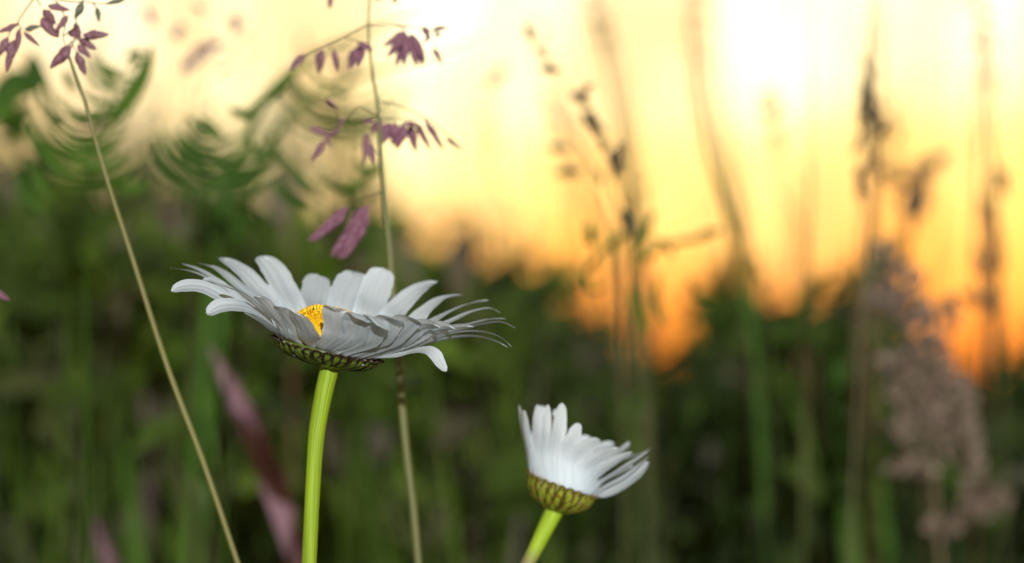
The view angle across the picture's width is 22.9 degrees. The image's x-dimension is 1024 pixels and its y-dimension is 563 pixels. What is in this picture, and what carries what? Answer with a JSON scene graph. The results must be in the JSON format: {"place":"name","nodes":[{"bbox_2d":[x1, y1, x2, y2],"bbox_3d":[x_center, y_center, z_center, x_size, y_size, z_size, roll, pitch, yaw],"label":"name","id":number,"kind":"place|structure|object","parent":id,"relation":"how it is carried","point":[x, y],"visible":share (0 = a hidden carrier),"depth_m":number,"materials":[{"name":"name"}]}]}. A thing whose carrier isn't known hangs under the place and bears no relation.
{"place":"outdoors","nodes":[
{"label":"outdoors","id":0,"kind":"place"},
{"bbox_2d":[120,430,146,562],"bbox_3d":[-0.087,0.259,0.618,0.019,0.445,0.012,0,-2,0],"label":"grass blade","id":1,"kind":"object","parent":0,"point":[136,545],"depth_m":0.62,"materials":[{"name":"green plant"}]},
{"bbox_2d":[144,3,266,562],"bbox_3d":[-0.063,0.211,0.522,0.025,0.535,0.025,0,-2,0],"label":"seed head grass","id":2,"kind":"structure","parent":0,"point":[204,50],"depth_m":0.52,"materials":[{"name":"purple"}]},
{"bbox_2d":[3,0,1001,562],"bbox_3d":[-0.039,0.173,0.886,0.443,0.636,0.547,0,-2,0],"label":"tall dry grass","id":3,"kind":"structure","parent":0,"point":[297,384],"depth_m":0.78,"materials":[{"name":"brown plant"}]},
{"bbox_2d":[0,153,1023,562],"bbox_3d":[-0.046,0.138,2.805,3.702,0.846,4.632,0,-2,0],"label":"meadow grass","id":4,"kind":"structure","parent":0,"point":[700,441],"depth_m":0.69,"materials":[{"name":"green plant"}]},
{"bbox_2d":[0,0,1023,373],"label":"sky","id":5,"kind":"structure","parent":0,"point":[929,52],"materials":[{"name":"yellow"}]},
{"bbox_2d":[545,134,625,562],"bbox_3d":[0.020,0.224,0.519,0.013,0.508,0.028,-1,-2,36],"label":"seed head grass","id":6,"kind":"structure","parent":0,"point":[562,171],"depth_m":0.52,"materials":[{"name":"brown plant"}]},
{"bbox_2d":[524,24,648,562],"bbox_3d":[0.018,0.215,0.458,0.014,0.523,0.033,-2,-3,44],"label":"seed head grass","id":7,"kind":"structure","parent":0,"point":[614,156],"depth_m":0.46,"materials":[{"name":"brown plant"}]},
{"bbox_2d":[874,433,893,562],"bbox_3d":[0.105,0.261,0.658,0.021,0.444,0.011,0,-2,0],"label":"grass blade","id":8,"kind":"object","parent":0,"point":[883,537],"depth_m":0.66,"materials":[{"name":"green plant"}]},
{"bbox_2d":[879,149,954,562],"bbox_3d":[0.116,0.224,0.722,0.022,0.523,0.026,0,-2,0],"label":"seed head grass","id":9,"kind":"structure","parent":0,"point":[915,202],"depth_m":0.72,"materials":[{"name":"brown plant"}]},
{"label":"ground","id":10,"kind":"structure","parent":0,"visible":0},
{"bbox_2d":[0,290,9,300],"bbox_3d":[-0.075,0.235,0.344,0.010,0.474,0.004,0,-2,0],"label":"panicle grass","id":11,"kind":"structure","parent":10,"relation":"on","point":[3,296],"depth_m":0.35,"materials":[{"name":"plant"}]},
{"bbox_2d":[0,51,45,562],"bbox_3d":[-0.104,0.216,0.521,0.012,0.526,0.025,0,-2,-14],"label":"leafy weed","id":12,"kind":"object","parent":10,"relation":"on","point":[17,85],"visible":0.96,"depth_m":0.52,"materials":[{"name":"green plant"}]},
{"bbox_2d":[18,90,134,562],"bbox_3d":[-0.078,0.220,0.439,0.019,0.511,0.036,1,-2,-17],"label":"leafy weed","id":13,"kind":"object","parent":10,"relation":"on","point":[70,133],"visible":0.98,"depth_m":0.45,"materials":[{"name":"green plant"}]},
{"bbox_2d":[0,124,153,562],"bbox_3d":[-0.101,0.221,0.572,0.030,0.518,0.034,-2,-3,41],"label":"leafy weed","id":14,"kind":"object","parent":10,"relation":"on","point":[55,142],"visible":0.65,"depth_m":0.58,"materials":[{"name":"green plant"}]},
{"bbox_2d":[16,45,152,562],"bbox_3d":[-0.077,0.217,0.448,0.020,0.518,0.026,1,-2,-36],"label":"leafy weed","id":15,"kind":"object","parent":10,"relation":"on","point":[121,108],"visible":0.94,"depth_m":0.45,"materials":[{"name":"green plant"}]},
{"bbox_2d":[92,514,117,562],"bbox_3d":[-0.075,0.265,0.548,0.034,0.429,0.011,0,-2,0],"label":"purple leaf","id":16,"kind":"object","parent":10,"relation":"on","point":[107,555],"visible":0.96,"depth_m":0.55,"materials":[{"name":"plant"}]},
{"bbox_2d":[76,307,154,562],"bbox_3d":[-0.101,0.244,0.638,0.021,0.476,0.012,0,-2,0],"label":"grass blade","id":17,"kind":"object","parent":10,"relation":"on","point":[147,505],"visible":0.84,"depth_m":0.64,"materials":[{"name":"green plant"}]},
{"bbox_2d":[0,0,239,562],"bbox_3d":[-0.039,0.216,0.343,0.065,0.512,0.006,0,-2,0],"label":"panicle grass","id":18,"kind":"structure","parent":10,"relation":"on","point":[47,23],"depth_m":0.35,"materials":[{"name":"plant"}]},
{"bbox_2d":[163,424,198,562],"bbox_3d":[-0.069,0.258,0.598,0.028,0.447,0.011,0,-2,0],"label":"grass blade","id":19,"kind":"object","parent":10,"relation":"on","point":[179,484],"depth_m":0.60,"materials":[{"name":"green plant"}]},
{"bbox_2d":[156,121,265,562],"bbox_3d":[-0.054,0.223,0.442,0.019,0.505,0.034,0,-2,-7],"label":"leafy weed","id":20,"kind":"object","parent":10,"relation":"on","point":[197,154],"visible":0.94,"depth_m":0.45,"materials":[{"name":"green plant"}]},
{"bbox_2d":[147,126,298,562],"bbox_3d":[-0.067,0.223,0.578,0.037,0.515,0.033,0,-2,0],"label":"leafy weed","id":21,"kind":"object","parent":10,"relation":"on","point":[190,193],"visible":0.41,"depth_m":0.58,"materials":[{"name":"green plant"}]},
{"bbox_2d":[209,345,301,562],"bbox_3d":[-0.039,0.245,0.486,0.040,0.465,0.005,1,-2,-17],"label":"purple leaf","id":22,"kind":"object","parent":10,"relation":"on","point":[268,469],"visible":0.93,"depth_m":0.49,"materials":[{"name":"plant"}]},
{"bbox_2d":[151,63,386,562],"bbox_3d":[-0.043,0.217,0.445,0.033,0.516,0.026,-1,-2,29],"label":"leafy weed","id":23,"kind":"object","parent":10,"relation":"on","point":[269,94],"visible":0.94,"depth_m":0.45,"materials":[{"name":"green plant"}]},
{"bbox_2d":[180,0,455,562],"bbox_3d":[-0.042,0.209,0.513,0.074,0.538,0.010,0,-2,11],"label":"grass blade","id":24,"kind":"object","parent":10,"relation":"on","point":[200,376],"depth_m":0.52,"materials":[{"name":"green plant"}]},
{"bbox_2d":[171,256,514,562],"bbox_3d":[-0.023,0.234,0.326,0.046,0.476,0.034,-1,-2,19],"label":"oxeye daisy","id":25,"kind":"object","parent":10,"relation":"on","point":[347,320],"visible":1,"depth_m":0.33,"materials":[{"name":"white plant"}]},
{"bbox_2d":[197,31,492,562],"bbox_3d":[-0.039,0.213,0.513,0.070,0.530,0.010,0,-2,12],"label":"grass blade","id":26,"kind":"object","parent":10,"relation":"on","point":[221,317],"depth_m":0.52,"materials":[{"name":"green plant"}]},
{"bbox_2d":[272,70,418,562],"bbox_3d":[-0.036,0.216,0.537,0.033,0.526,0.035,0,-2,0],"label":"leafy weed","id":27,"kind":"object","parent":10,"relation":"on","point":[352,120],"visible":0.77,"depth_m":0.54,"materials":[{"name":"green plant"}]},
{"bbox_2d":[288,0,461,562],"bbox_3d":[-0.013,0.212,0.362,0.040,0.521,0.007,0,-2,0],"label":"panicle grass","id":28,"kind":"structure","parent":10,"relation":"on","point":[354,230],"depth_m":0.37,"materials":[{"name":"purple plant"}]},
{"bbox_2d":[481,65,509,562],"bbox_3d":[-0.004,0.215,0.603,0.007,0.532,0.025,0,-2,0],"label":"seed head grass","id":29,"kind":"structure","parent":10,"relation":"on","point":[498,74],"depth_m":0.60,"materials":[{"name":"brown"}]},
{"bbox_2d":[0,32,1023,418],"bbox_3d":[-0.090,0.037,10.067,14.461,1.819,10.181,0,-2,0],"label":"hedgerow foliage","id":30,"kind":"object","parent":10,"relation":"on","point":[398,198],"visible":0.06,"depth_m":6.68,"materials":[{"name":"green plant"}]},
{"bbox_2d":[519,403,649,562],"bbox_3d":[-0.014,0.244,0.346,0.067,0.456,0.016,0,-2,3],"label":"oxeye daisy","id":31,"kind":"object","parent":10,"relation":"on","point":[568,470],"visible":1,"depth_m":0.35,"materials":[{"name":"white plant"}]},
{"bbox_2d":[591,0,650,562],"bbox_3d":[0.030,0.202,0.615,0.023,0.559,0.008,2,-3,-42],"label":"grass blade","id":32,"kind":"object","parent":10,"relation":"on","point":[643,341],"depth_m":0.62,"materials":[{"name":"plant"}]},
{"bbox_2d":[562,209,724,562],"bbox_3d":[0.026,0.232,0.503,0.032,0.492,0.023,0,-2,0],"label":"leafy weed","id":33,"kind":"object","parent":10,"relation":"on","point":[664,243],"visible":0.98,"depth_m":0.50,"materials":[{"name":"green plant"}]},
{"bbox_2d":[688,0,770,562],"bbox_3d":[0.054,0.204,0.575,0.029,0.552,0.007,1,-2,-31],"label":"grass blade","id":34,"kind":"object","parent":10,"relation":"on","point":[760,417],"depth_m":0.58,"materials":[{"name":"plant"}]},
{"bbox_2d":[788,361,803,562],"bbox_3d":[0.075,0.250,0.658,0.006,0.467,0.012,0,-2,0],"label":"grass blade","id":35,"kind":"object","parent":10,"relation":"on","point":[795,518],"depth_m":0.66,"materials":[{"name":"green plant"}]},
{"bbox_2d":[802,1,811,562],"bbox_3d":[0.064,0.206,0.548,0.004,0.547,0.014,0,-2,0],"label":"grass blade","id":36,"kind":"object","parent":10,"relation":"on","point":[805,397],"depth_m":0.55,"materials":[{"name":"green plant"}]},
{"bbox_2d":[780,382,845,562],"bbox_3d":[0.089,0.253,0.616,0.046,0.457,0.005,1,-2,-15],"label":"grass blade","id":37,"kind":"object","parent":10,"relation":"on","point":[833,521],"depth_m":0.62,"materials":[{"name":"green plant"}]},
{"bbox_2d":[833,289,861,562],"bbox_3d":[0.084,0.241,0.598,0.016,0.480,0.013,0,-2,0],"label":"grass blade","id":38,"kind":"object","parent":10,"relation":"on","point":[844,449],"depth_m":0.60,"materials":[{"name":"green plant"}]},
{"bbox_2d":[848,0,884,562],"bbox_3d":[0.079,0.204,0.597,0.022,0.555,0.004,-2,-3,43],"label":"grass blade","id":39,"kind":"object","parent":10,"relation":"on","point":[864,356],"depth_m":0.60,"materials":[{"name":"plant"}]},
{"bbox_2d":[847,0,890,562],"bbox_3d":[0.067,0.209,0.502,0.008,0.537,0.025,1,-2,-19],"label":"seed head grass","id":40,"kind":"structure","parent":10,"relation":"on","point":[871,113],"depth_m":0.50,"materials":[{"name":"brown plant"}]},
{"bbox_2d":[860,235,1013,562],"bbox_3d":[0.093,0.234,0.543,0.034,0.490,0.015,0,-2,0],"label":"fluffy grass plume","id":41,"kind":"object","parent":10,"relation":"on","point":[895,297],"visible":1,"depth_m":0.55,"materials":[{"name":"brown plant"}]},
{"bbox_2d":[958,0,1008,562],"bbox_3d":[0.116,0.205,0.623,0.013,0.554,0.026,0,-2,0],"label":"seed head grass","id":42,"kind":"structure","parent":10,"relation":"on","point":[996,262],"depth_m":0.62,"materials":[{"name":"plant"}]}
]}

